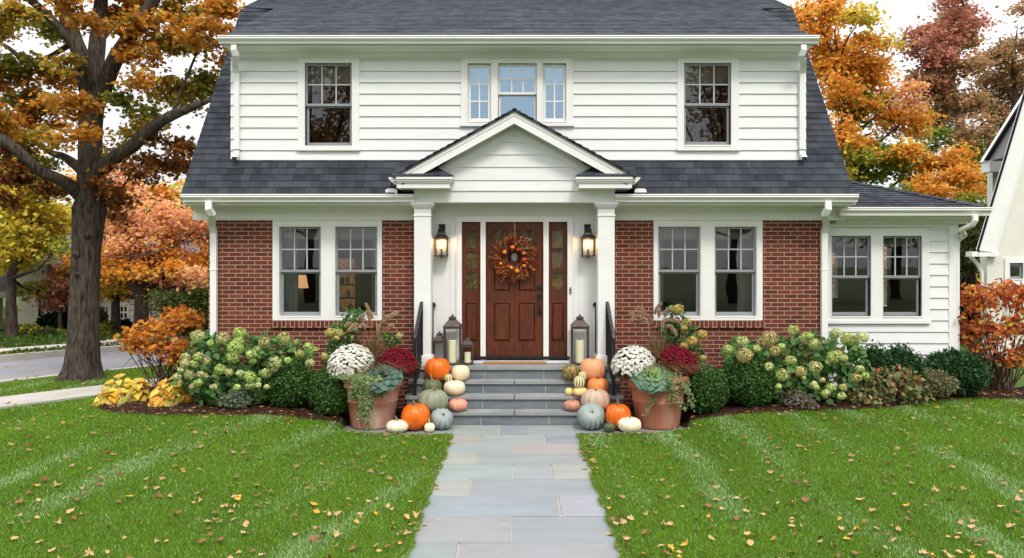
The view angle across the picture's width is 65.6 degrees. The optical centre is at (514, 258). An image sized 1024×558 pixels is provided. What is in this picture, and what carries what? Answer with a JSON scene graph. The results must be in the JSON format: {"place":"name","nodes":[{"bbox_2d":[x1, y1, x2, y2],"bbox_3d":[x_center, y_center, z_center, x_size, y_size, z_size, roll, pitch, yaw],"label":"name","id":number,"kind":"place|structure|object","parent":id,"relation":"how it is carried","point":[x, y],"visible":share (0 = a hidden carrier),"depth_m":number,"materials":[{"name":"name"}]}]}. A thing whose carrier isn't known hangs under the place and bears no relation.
{"place":"outdoors","nodes":[
{"label":"outdoors","id":0,"kind":"place"},
{"bbox_2d":[0,297,189,354],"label":"lawn","id":1,"kind":"structure","parent":0,"point":[26,337],"depth_m":23.20,"materials":[{"name":"plant"}]},
{"bbox_2d":[0,271,25,329],"bbox_3d":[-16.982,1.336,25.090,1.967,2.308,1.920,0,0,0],"label":"house","id":2,"kind":"structure","parent":1,"relation":"on","point":[2,287],"depth_m":25.41,"materials":[{"name":"paint"}]},
{"bbox_2d":[18,323,39,334],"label":"garden shrub","id":3,"kind":"object","parent":1,"relation":"on","point":[25,328],"visible":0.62,"depth_m":24.00,"materials":[{"name":"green plant"}]},
{"bbox_2d":[2,221,70,323],"bbox_3d":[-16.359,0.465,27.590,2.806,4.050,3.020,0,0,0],"label":"house","id":4,"kind":"structure","parent":1,"relation":"on","point":[27,313],"depth_m":27.00,"materials":[{"name":"paint"}]},
{"bbox_2d":[0,151,73,337],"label":"maple tree","id":5,"kind":"object","parent":1,"relation":"on","point":[38,234],"visible":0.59,"depth_m":23.48,"materials":[{"name":"yellow plant"}]},
{"bbox_2d":[19,268,69,329],"bbox_3d":[-14.598,1.487,25.578,2.666,2.326,2.849,0,0,0],"label":"maple","id":6,"kind":"object","parent":1,"relation":"on","point":[57,299],"visible":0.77,"depth_m":24.95,"materials":[{"name":"red plant"}]},
{"bbox_2d":[35,311,67,328],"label":"garden shrub","id":7,"kind":"object","parent":1,"relation":"on","point":[48,319],"visible":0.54,"depth_m":25.11,"materials":[{"name":"green plant"}]},
{"bbox_2d":[40,250,108,312],"bbox_3d":[-14.111,1.105,26.110,2.117,3.182,3.812,0,0,-38],"label":"maple","id":8,"kind":"object","parent":1,"relation":"on","point":[62,269],"visible":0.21,"depth_m":25.36,"materials":[{"name":"orange plant"}]},
{"bbox_2d":[100,278,133,332],"bbox_3d":[-12.813,1.553,25.369,1.693,2.194,3.238,0,0,-10],"label":"street tree","id":9,"kind":"object","parent":1,"relation":"on","point":[114,297],"visible":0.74,"depth_m":24.89,"materials":[{"name":"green plant"}]},
{"bbox_2d":[58,164,193,242],"bbox_3d":[-14.361,-0.402,31.381,9.620,6.785,5.389,0,0,0],"label":"maple tree","id":10,"kind":"object","parent":1,"relation":"on","point":[167,195],"visible":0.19,"depth_m":30.96,"materials":[{"name":"orange plant"}]},
{"bbox_2d":[53,191,207,332],"bbox_3d":[-11.127,0.190,24.378,6.033,4.820,5.022,0,0,0],"label":"maple tree","id":11,"kind":"object","parent":1,"relation":"on","point":[188,269],"visible":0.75,"depth_m":23.82,"materials":[{"name":"orange plant"}]},
{"bbox_2d":[100,217,200,324],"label":"house","id":12,"kind":"structure","parent":1,"relation":"on","point":[127,311],"depth_m":27.47,"materials":[{"name":"paint"}]},
{"bbox_2d":[142,275,207,350],"bbox_3d":[-9.664,1.679,23.805,5.343,3.054,3.299,0,0,40],"label":"shrub","id":13,"kind":"object","parent":1,"relation":"on","point":[196,299],"visible":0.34,"depth_m":23.11,"materials":[{"name":"green plant"}]},
{"bbox_2d":[0,335,189,351],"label":"pavement","id":14,"kind":"structure","parent":0,"point":[32,347],"depth_m":20.82,"materials":[{"name":"concrete"}]},
{"bbox_2d":[0,378,191,408],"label":"pavement","id":15,"kind":"structure","parent":0,"point":[45,397],"depth_m":13.38,"materials":[{"name":"concrete"}]},
{"bbox_2d":[0,349,205,379],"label":"street","id":16,"kind":"structure","parent":0,"point":[16,369],"depth_m":18.61,"materials":[{"name":"grey asphalt"}]},
{"bbox_2d":[0,341,173,361],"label":"kerb","id":17,"kind":"structure","parent":16,"relation":"on","point":[35,355],"depth_m":19.84,"materials":[{"name":"concrete"}]},
{"bbox_2d":[0,361,201,382],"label":"kerb","id":18,"kind":"structure","parent":16,"relation":"on","point":[7,380],"depth_m":15.75,"materials":[{"name":"concrete"}]},
{"bbox_2d":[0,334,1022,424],"bbox_3d":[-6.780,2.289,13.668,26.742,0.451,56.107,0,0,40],"label":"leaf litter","id":19,"kind":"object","parent":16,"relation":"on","point":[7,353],"visible":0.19,"depth_m":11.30,"materials":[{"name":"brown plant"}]},
{"bbox_2d":[5,269,886,295],"bbox_3d":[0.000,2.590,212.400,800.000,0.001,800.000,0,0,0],"label":"ground","id":20,"kind":"structure","parent":0,"point":[833,290],"depth_m":68.96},
{"bbox_2d":[17,180,979,290],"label":"distant woods","id":21,"kind":"object","parent":20,"relation":"on","point":[885,263],"visible":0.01,"depth_m":65.95,"materials":[{"name":"orange plant"}]},
{"bbox_2d":[180,0,992,407],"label":"house","id":22,"kind":"structure","parent":20,"relation":"on","point":[684,152],"depth_m":12.39,"materials":[{"name":"wood"}]},
{"bbox_2d":[278,225,321,317],"bbox_3d":[-3.359,0.233,12.540,0.723,1.545,0.310,0,0,0],"label":"window","id":23,"kind":"structure","parent":22,"relation":"in","point":[288,235],"depth_m":12.49,"materials":[{"name":"paint"}]},
{"bbox_2d":[298,275,308,311],"bbox_3d":[-3.584,0.863,13.350,0.250,1.154,0.250,0,0,0],"label":"floor lamp","id":24,"kind":"object","parent":22,"relation":"in","point":[302,281],"visible":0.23,"depth_m":13.28,"materials":[{"name":"beige fabric"}]},
{"bbox_2d":[303,61,352,146],"bbox_3d":[-2.895,-2.393,12.445,0.776,1.334,0.179,0,0,0],"label":"window","id":25,"kind":"structure","parent":22,"relation":"in","point":[320,74],"depth_m":12.44,"materials":[{"name":"paint"}]},
{"bbox_2d":[338,257,363,311],"bbox_3d":[-2.999,0.838,14.350,0.520,1.705,0.300,0,0,0],"label":"display cabinet","id":26,"kind":"object","parent":22,"relation":"on","point":[352,290],"visible":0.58,"depth_m":14.34,"materials":[{"name":"brown wood"}]},
{"bbox_2d":[334,225,378,317],"bbox_3d":[-2.454,0.233,12.540,0.729,1.545,0.310,0,0,0],"label":"window","id":27,"kind":"structure","parent":22,"relation":"in","point":[350,232],"depth_m":12.47,"materials":[{"name":"paint"}]},
{"bbox_2d":[434,224,448,257],"bbox_3d":[-1.126,-0.265,12.273,0.224,0.533,0.229,0,0,0],"label":"wall lantern","id":28,"kind":"object","parent":22,"relation":"attached to","point":[441,233],"depth_m":12.21,"materials":[{"name":"black metal"}]},
{"bbox_2d":[466,62,491,121],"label":"window","id":29,"kind":"structure","parent":22,"relation":"in","point":[478,74],"depth_m":12.53,"materials":[{"name":"glass"}]},
{"bbox_2d":[486,222,542,355],"bbox_3d":[0.002,0.483,12.400,0.891,2.089,0.140,0,0,0],"label":"door","id":30,"kind":"structure","parent":22,"relation":"in","point":[514,311],"depth_m":12.43,"materials":[{"name":"brown wood"}]},
{"bbox_2d":[489,222,538,282],"bbox_3d":[-0.014,-0.090,12.329,0.790,0.947,0.190,0,0,0],"label":"wreath","id":31,"kind":"object","parent":30,"relation":"hanging from","point":[501,262],"visible":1,"depth_m":12.31,"materials":[{"name":"orange plant"}]},
{"bbox_2d":[497,62,537,120],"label":"window","id":32,"kind":"structure","parent":22,"relation":"in","point":[517,82],"depth_m":12.53,"materials":[{"name":"paint"}]},
{"bbox_2d":[542,62,567,121],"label":"window","id":33,"kind":"structure","parent":22,"relation":"in","point":[554,74],"depth_m":12.53,"materials":[{"name":"glass"}]},
{"bbox_2d":[581,224,595,257],"bbox_3d":[1.137,-0.265,12.273,0.224,0.533,0.229,0,0,0],"label":"wall lantern","id":34,"kind":"object","parent":22,"relation":"attached to","point":[587,231],"depth_m":12.22,"materials":[{"name":"black metal"}]},
{"bbox_2d":[657,225,701,317],"bbox_3d":[2.559,0.233,12.540,0.729,1.545,0.310,0,0,0],"label":"window","id":35,"kind":"structure","parent":22,"relation":"in","point":[671,232],"depth_m":12.45,"materials":[{"name":"paint"}]},
{"bbox_2d":[683,61,732,145],"bbox_3d":[3.007,-2.399,12.445,0.776,1.321,0.179,0,0,0],"label":"window","id":36,"kind":"structure","parent":22,"relation":"in","point":[694,74],"depth_m":12.45,"materials":[{"name":"paint"}]},
{"bbox_2d":[713,225,757,317],"bbox_3d":[3.464,0.233,12.540,0.723,1.545,0.310,0,0,0],"label":"window","id":37,"kind":"structure","parent":22,"relation":"in","point":[746,236],"depth_m":12.49,"materials":[{"name":"paint"}]},
{"bbox_2d":[830,234,871,317],"bbox_3d":[5.348,0.285,12.695,0.670,1.322,0.179,0,0,0],"label":"window","id":38,"kind":"structure","parent":22,"relation":"in","point":[843,240],"depth_m":12.67,"materials":[{"name":"paint"}]},
{"bbox_2d":[882,234,922,317],"bbox_3d":[6.161,0.285,12.695,0.664,1.322,0.179,0,0,0],"label":"window","id":39,"kind":"structure","parent":22,"relation":"in","point":[894,240],"depth_m":12.67,"materials":[{"name":"paint"}]},
{"bbox_2d":[966,91,1023,356],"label":"house","id":40,"kind":"structure","parent":20,"relation":"on","point":[1000,246],"depth_m":17.00,"materials":[{"name":"paint"}]},
{"bbox_2d":[1009,262,1023,279],"bbox_3d":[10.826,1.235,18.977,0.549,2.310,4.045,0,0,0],"label":"window","id":41,"kind":"structure","parent":40,"relation":"in","point":[1021,264],"depth_m":17.02,"materials":[{"name":"paint"}]},
{"bbox_2d":[0,295,1023,557],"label":"lawn","id":42,"kind":"structure","parent":0,"point":[742,473],"depth_m":7.92,"materials":[{"name":"plant"}]},
{"bbox_2d":[0,0,246,381],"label":"oak tree","id":43,"kind":"object","parent":42,"relation":"on","point":[92,75],"visible":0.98,"depth_m":15.09,"materials":[{"name":"orange plant"}]},
{"bbox_2d":[0,381,1023,498],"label":"fallen leaves","id":44,"kind":"object","parent":42,"relation":"on","point":[424,457],"visible":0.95,"depth_m":9.22,"materials":[{"name":"orange plant"}]},
{"bbox_2d":[405,363,623,425],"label":"stone steps","id":45,"kind":"structure","parent":42,"relation":"on","point":[513,394],"depth_m":11.59,"materials":[{"name":"stone"}]},
{"bbox_2d":[412,301,435,395],"bbox_3d":[-1.373,1.312,11.970,0.130,1.380,0.850,0,0,14],"label":"stair railing","id":46,"kind":"object","parent":45,"relation":"on","point":[418,343],"visible":0.86,"depth_m":11.80,"materials":[{"name":"black metal"}]},
{"bbox_2d":[422,373,441,390],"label":"pumpkin","id":47,"kind":"object","parent":45,"relation":"on","point":[431,383],"visible":0.63,"depth_m":11.51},
{"bbox_2d":[417,387,447,412],"bbox_3d":[-1.162,2.018,11.347,0.441,0.353,0.440,0,0,0],"label":"pumpkin","id":48,"kind":"object","parent":45,"relation":"on","point":[433,399],"visible":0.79,"depth_m":11.19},
{"bbox_2d":[425,354,449,380],"bbox_3d":[-1.141,1.618,11.769,0.379,0.392,0.379,0,0,0],"label":"pumpkin","id":49,"kind":"object","parent":45,"relation":"on","point":[438,369],"visible":0.82,"depth_m":11.63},
{"bbox_2d":[443,314,461,364],"bbox_3d":[-0.948,1.242,12.170,0.278,0.770,0.278,0,0,0],"label":"floor lantern","id":50,"kind":"object","parent":45,"relation":"on","point":[452,322],"visible":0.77,"depth_m":12.05,"materials":[{"name":"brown metal"}]},
{"bbox_2d":[448,339,456,362],"bbox_3d":[-0.947,1.418,12.170,0.126,0.357,0.126,0,0,0],"label":"candle","id":51,"kind":"object","parent":50,"relation":"in","point":[452,350],"visible":0.97,"depth_m":12.12,"materials":[{"name":"beige wax"}]},
{"bbox_2d":[443,380,464,395],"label":"pumpkin","id":52,"kind":"object","parent":45,"relation":"on","point":[454,387],"visible":1,"depth_m":11.51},
{"bbox_2d":[448,397,467,411],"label":"pumpkin","id":53,"kind":"object","parent":45,"relation":"on","point":[457,404],"visible":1,"depth_m":11.32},
{"bbox_2d":[451,365,469,380],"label":"pumpkin","id":54,"kind":"object","parent":45,"relation":"on","point":[460,372],"visible":0.99,"depth_m":11.70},
{"bbox_2d":[461,336,473,364],"bbox_3d":[-0.716,1.413,12.170,0.182,0.429,0.182,0,0,0],"label":"floor lantern","id":55,"kind":"object","parent":45,"relation":"on","point":[467,342],"visible":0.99,"depth_m":12.08,"materials":[{"name":"brown metal"}]},
{"bbox_2d":[483,361,545,363],"bbox_3d":[0.007,1.613,12.245,0.965,0.025,0.160,0,0,0],"label":"doormat","id":56,"kind":"object","parent":45,"relation":"on","point":[514,362],"visible":1,"depth_m":12.20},
{"bbox_2d":[562,364,578,380],"bbox_3d":[0.835,1.696,11.790,0.254,0.235,0.253,0,0,0],"label":"gourd","id":57,"kind":"object","parent":45,"relation":"on","point":[570,372],"visible":0.89,"depth_m":11.70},
{"bbox_2d":[563,399,580,410],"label":"pumpkin","id":58,"kind":"object","parent":45,"relation":"on","point":[572,405],"visible":0.97,"depth_m":11.34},
{"bbox_2d":[570,314,589,364],"bbox_3d":[1.002,1.242,12.170,0.278,0.770,0.278,0,0,0],"label":"floor lantern","id":59,"kind":"object","parent":45,"relation":"on","point":[579,322],"visible":0.73,"depth_m":12.07,"materials":[{"name":"brown metal"}]},
{"bbox_2d":[576,339,583,362],"bbox_3d":[1.002,1.418,12.170,0.126,0.357,0.126,0,0,0],"label":"candle","id":60,"kind":"object","parent":59,"relation":"in","point":[579,351],"visible":0.92,"depth_m":12.11,"materials":[{"name":"beige wax"}]},
{"bbox_2d":[580,355,604,380],"bbox_3d":[1.155,1.623,11.780,0.376,0.381,0.376,0,0,0],"label":"pumpkin","id":61,"kind":"object","parent":45,"relation":"on","point":[592,367],"visible":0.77,"depth_m":11.64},
{"bbox_2d":[581,389,609,410],"bbox_3d":[1.158,2.030,11.350,0.417,0.330,0.408,0,0,0],"label":"pumpkin","id":62,"kind":"object","parent":45,"relation":"on","point":[601,397],"visible":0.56,"depth_m":11.21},
{"bbox_2d":[587,376,607,391],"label":"pumpkin","id":63,"kind":"object","parent":45,"relation":"on","point":[598,383],"visible":0.63,"depth_m":11.51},
{"bbox_2d":[593,301,616,395],"bbox_3d":[1.373,1.312,11.970,0.130,1.380,0.850,0,0,-14],"label":"stair railing","id":64,"kind":"object","parent":45,"relation":"on","point":[610,342],"visible":0.9,"depth_m":11.80,"materials":[{"name":"black metal"}]},
{"bbox_2d":[94,386,1023,427],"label":"mulch bed","id":65,"kind":"object","parent":42,"relation":"on","point":[684,417],"visible":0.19,"depth_m":11.25,"materials":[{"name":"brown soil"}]},
{"bbox_2d":[93,373,151,405],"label":"hosta","id":66,"kind":"object","parent":65,"relation":"on","point":[116,392],"visible":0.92,"depth_m":11.66,"materials":[{"name":"yellow plant"}]},
{"bbox_2d":[113,303,206,385],"bbox_3d":[-6.077,1.554,13.718,1.547,1.508,1.123,0,0,0],"label":"viburnum","id":67,"kind":"object","parent":65,"relation":"on","point":[188,317],"visible":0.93,"depth_m":13.61,"materials":[{"name":"orange plant"}]},
{"bbox_2d":[147,377,196,406],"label":"hosta","id":68,"kind":"object","parent":65,"relation":"on","point":[167,395],"visible":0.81,"depth_m":11.48,"materials":[{"name":"yellow plant"}]},
{"bbox_2d":[218,390,252,408],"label":"coral bells","id":69,"kind":"object","parent":65,"relation":"on","point":[242,397],"visible":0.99,"depth_m":11.16,"materials":[{"name":"green plant"}]},
{"bbox_2d":[171,327,319,408],"bbox_3d":[-3.858,1.599,11.599,2.158,1.222,1.462,0,0,0],"label":"hydrangea","id":70,"kind":"object","parent":65,"relation":"on","point":[212,365],"visible":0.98,"depth_m":11.36,"materials":[{"name":"green plant"}]},
{"bbox_2d":[263,356,313,407],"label":"boxwood","id":71,"kind":"object","parent":65,"relation":"on","point":[288,384],"visible":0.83,"depth_m":11.18,"materials":[{"name":"green plant"}]},
{"bbox_2d":[307,365,347,415],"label":"boxwood","id":72,"kind":"object","parent":65,"relation":"on","point":[326,394],"visible":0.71,"depth_m":11.10,"materials":[{"name":"green plant"}]},
{"bbox_2d":[320,307,402,368],"bbox_3d":[-2.284,1.470,11.937,1.281,1.448,0.744,0,0,0],"label":"hydrangea","id":73,"kind":"object","parent":65,"relation":"on","point":[335,336],"visible":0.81,"depth_m":11.99,"materials":[{"name":"green plant"}]},
{"bbox_2d":[660,302,707,402],"bbox_3d":[2.557,1.431,11.944,0.688,1.525,0.758,0,0,0],"label":"hydrangea","id":74,"kind":"object","parent":65,"relation":"on","point":[689,344],"visible":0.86,"depth_m":11.95,"materials":[{"name":"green plant"}]},
{"bbox_2d":[684,364,730,413],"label":"boxwood","id":75,"kind":"object","parent":65,"relation":"on","point":[710,390],"visible":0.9,"depth_m":11.16,"materials":[{"name":"green plant"}]},
{"bbox_2d":[721,351,777,407],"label":"boxwood","id":76,"kind":"object","parent":65,"relation":"on","point":[753,381],"visible":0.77,"depth_m":11.20,"materials":[{"name":"green plant"}]},
{"bbox_2d":[720,324,872,405],"bbox_3d":[4.121,1.548,11.550,2.385,1.219,1.562,0,0,0],"label":"hydrangea","id":77,"kind":"object","parent":65,"relation":"on","point":[822,362],"visible":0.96,"depth_m":11.43,"materials":[{"name":"green plant"}]},
{"bbox_2d":[779,390,819,408],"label":"coral bells","id":78,"kind":"object","parent":65,"relation":"on","point":[800,403],"visible":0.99,"depth_m":11.21,"materials":[{"name":"brown plant"}]},
{"bbox_2d":[859,339,890,394],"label":"yew shrub","id":79,"kind":"object","parent":65,"relation":"on","point":[876,357],"visible":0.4,"depth_m":12.04,"materials":[{"name":"green plant"}]},
{"bbox_2d":[845,363,934,405],"bbox_3d":[5.482,1.893,11.739,1.348,0.628,0.854,0,0,0],"label":"bigleaf shrub","id":80,"kind":"object","parent":65,"relation":"on","point":[882,395],"visible":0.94,"depth_m":11.57,"materials":[{"name":"green plant"}]},
{"bbox_2d":[884,342,929,396],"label":"yew shrub","id":81,"kind":"object","parent":65,"relation":"on","point":[904,356],"visible":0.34,"depth_m":11.98,"materials":[{"name":"green plant"}]},
{"bbox_2d":[918,367,960,396],"bbox_3d":[6.319,1.891,11.940,0.673,0.518,0.707,0,0,0],"label":"spirea","id":82,"kind":"object","parent":65,"relation":"on","point":[932,376],"visible":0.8,"depth_m":11.79,"materials":[{"name":"green plant"}]},
{"bbox_2d":[923,346,992,396],"bbox_3d":[6.833,1.766,12.350,1.045,0.838,1.015,0,0,0],"label":"yew shrub","id":83,"kind":"object","parent":65,"relation":"on","point":[971,372],"visible":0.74,"depth_m":12.06,"materials":[{"name":"green plant"}]},
{"bbox_2d":[957,278,1023,390],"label":"dogwood","id":84,"kind":"object","parent":65,"relation":"on","point":[1009,328],"visible":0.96,"depth_m":12.67,"materials":[{"name":"orange plant"}]},
{"bbox_2d":[789,0,949,187],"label":"maple tree","id":85,"kind":"object","parent":42,"relation":"on","point":[853,81],"visible":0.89,"depth_m":26.44,"materials":[{"name":"orange plant"}]},
{"bbox_2d":[889,139,986,202],"bbox_3d":[13.501,-1.511,25.022,3.431,4.672,4.380,0,0,27],"label":"maple tree","id":86,"kind":"object","parent":42,"relation":"on","point":[955,174],"visible":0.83,"depth_m":24.63,"materials":[{"name":"orange plant"}]},
{"bbox_2d":[890,0,1009,261],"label":"tall tree","id":87,"kind":"object","parent":42,"relation":"on","point":[947,37],"visible":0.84,"depth_m":32.27,"materials":[{"name":"red plant"}]},
{"bbox_2d":[953,190,986,334],"bbox_3d":[12.758,0.180,22.046,4.752,4.356,2.186,0,0,-40],"label":"dark tree","id":88,"kind":"object","parent":42,"relation":"on","point":[968,267],"visible":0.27,"depth_m":21.54,"materials":[{"name":"green plant"}]},
{"bbox_2d":[960,0,1023,217],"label":"tall tree","id":89,"kind":"object","parent":42,"relation":"on","point":[1004,80],"visible":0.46,"depth_m":35.67,"materials":[{"name":"brown plant"}]},
{"bbox_2d":[0,0,1023,236],"label":"sky","id":90,"kind":"structure","parent":0,"point":[905,12],"materials":[{"name":"white"}]},
{"bbox_2d":[344,425,683,557],"bbox_3d":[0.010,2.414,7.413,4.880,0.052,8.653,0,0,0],"label":"path","id":91,"kind":"structure","parent":0,"point":[476,523],"depth_m":7.87,"materials":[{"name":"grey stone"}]},
{"bbox_2d":[342,373,403,429],"bbox_3d":[-2.022,2.020,11.330,0.884,0.740,0.884,0,0,0],"label":"flower pot","id":92,"kind":"object","parent":91,"relation":"on","point":[382,414],"visible":0.41,"depth_m":11.06,"materials":[{"name":"ceramic"}]},
{"bbox_2d":[327,343,375,375],"bbox_3d":[-2.300,1.475,11.273,0.712,0.522,0.624,0,0,0],"label":"chrysanthemum","id":93,"kind":"object","parent":92,"relation":"on","point":[342,354],"visible":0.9,"depth_m":11.08,"materials":[{"name":"white plant"}]},
{"bbox_2d":[329,372,387,431],"bbox_3d":[-2.170,1.969,10.989,0.880,0.851,0.360,0,0,0],"label":"trailing ivy","id":94,"kind":"object","parent":92,"relation":"in","point":[364,380],"visible":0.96,"depth_m":10.91,"materials":[{"name":"green plant"}]},
{"bbox_2d":[318,303,429,375],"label":"fountain grass","id":95,"kind":"object","parent":92,"relation":"in","point":[376,349],"depth_m":11.37,"materials":[{"name":"brown plant"}]},
{"bbox_2d":[365,363,402,392],"bbox_3d":[-1.827,1.654,11.014,0.572,0.363,0.466,0,0,0],"label":"ornamental cabbage","id":96,"kind":"object","parent":92,"relation":"in","point":[392,379],"visible":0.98,"depth_m":10.91,"materials":[{"name":"green plant"}]},
{"bbox_2d":[378,347,417,378],"bbox_3d":[-1.679,1.491,11.361,0.598,0.445,0.530,0,0,0],"label":"chrysanthemum","id":97,"kind":"object","parent":92,"relation":"on","point":[403,356],"visible":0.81,"depth_m":11.23,"materials":[{"name":"red plant"}]},
{"bbox_2d":[386,416,408,432],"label":"pumpkin","id":98,"kind":"object","parent":91,"relation":"on","point":[397,425],"visible":1,"depth_m":10.82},
{"bbox_2d":[401,400,429,430],"bbox_3d":[-1.376,2.181,11.080,0.407,0.418,0.407,0,0,0],"label":"pumpkin","id":99,"kind":"object","parent":91,"relation":"on","point":[415,416],"visible":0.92,"depth_m":10.93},
{"bbox_2d":[430,408,452,429],"bbox_3d":[-1.014,2.244,11.100,0.324,0.292,0.301,0,0,0],"label":"pumpkin","id":100,"kind":"object","parent":91,"relation":"on","point":[441,419],"visible":0.98,"depth_m":11.01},
{"bbox_2d":[577,402,604,429],"bbox_3d":[1.068,2.203,11.100,0.393,0.373,0.356,0,0,0],"label":"pumpkin","id":101,"kind":"object","parent":91,"relation":"on","point":[590,415],"visible":1,"depth_m":10.99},
{"bbox_2d":[605,399,630,429],"bbox_3d":[1.451,2.178,11.121,0.364,0.424,0.363,0,0,0],"label":"pumpkin","id":102,"kind":"object","parent":91,"relation":"on","point":[615,413],"visible":0.76,"depth_m":10.99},
{"bbox_2d":[618,415,640,432],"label":"pumpkin","id":103,"kind":"object","parent":91,"relation":"on","point":[629,424],"visible":0.94,"depth_m":10.82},
{"bbox_2d":[626,374,688,429],"bbox_3d":[2.042,2.020,11.330,0.884,0.740,0.884,0,0,0],"label":"flower pot","id":104,"kind":"object","parent":91,"relation":"on","point":[663,414],"visible":0.47,"depth_m":11.04,"materials":[{"name":"ceramic"}]},
{"bbox_2d":[611,345,655,378],"bbox_3d":[1.691,1.474,11.272,0.658,0.479,0.581,0,0,0],"label":"chrysanthemum","id":105,"kind":"object","parent":104,"relation":"in","point":[633,354],"visible":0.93,"depth_m":11.11,"materials":[{"name":"white plant"}]},
{"bbox_2d":[631,363,672,393],"bbox_3d":[1.907,1.656,11.018,0.572,0.375,0.499,0,0,0],"label":"ornamental cabbage","id":106,"kind":"object","parent":104,"relation":"in","point":[643,381],"visible":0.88,"depth_m":10.88,"materials":[{"name":"green plant"}]},
{"bbox_2d":[604,302,719,375],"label":"fountain grass","id":107,"kind":"object","parent":104,"relation":"in","point":[656,348],"depth_m":11.35,"materials":[{"name":"brown plant"}]},
{"bbox_2d":[642,370,695,415],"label":"trailing ivy","id":108,"kind":"object","parent":104,"relation":"in","point":[670,381],"visible":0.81,"depth_m":10.95,"materials":[{"name":"green plant"}]},
{"bbox_2d":[657,345,697,377],"bbox_3d":[2.304,1.472,11.329,0.617,0.461,0.549,0,0,0],"label":"chrysanthemum","id":109,"kind":"object","parent":104,"relation":"in","point":[680,354],"visible":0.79,"depth_m":11.18,"materials":[{"name":"red plant"}]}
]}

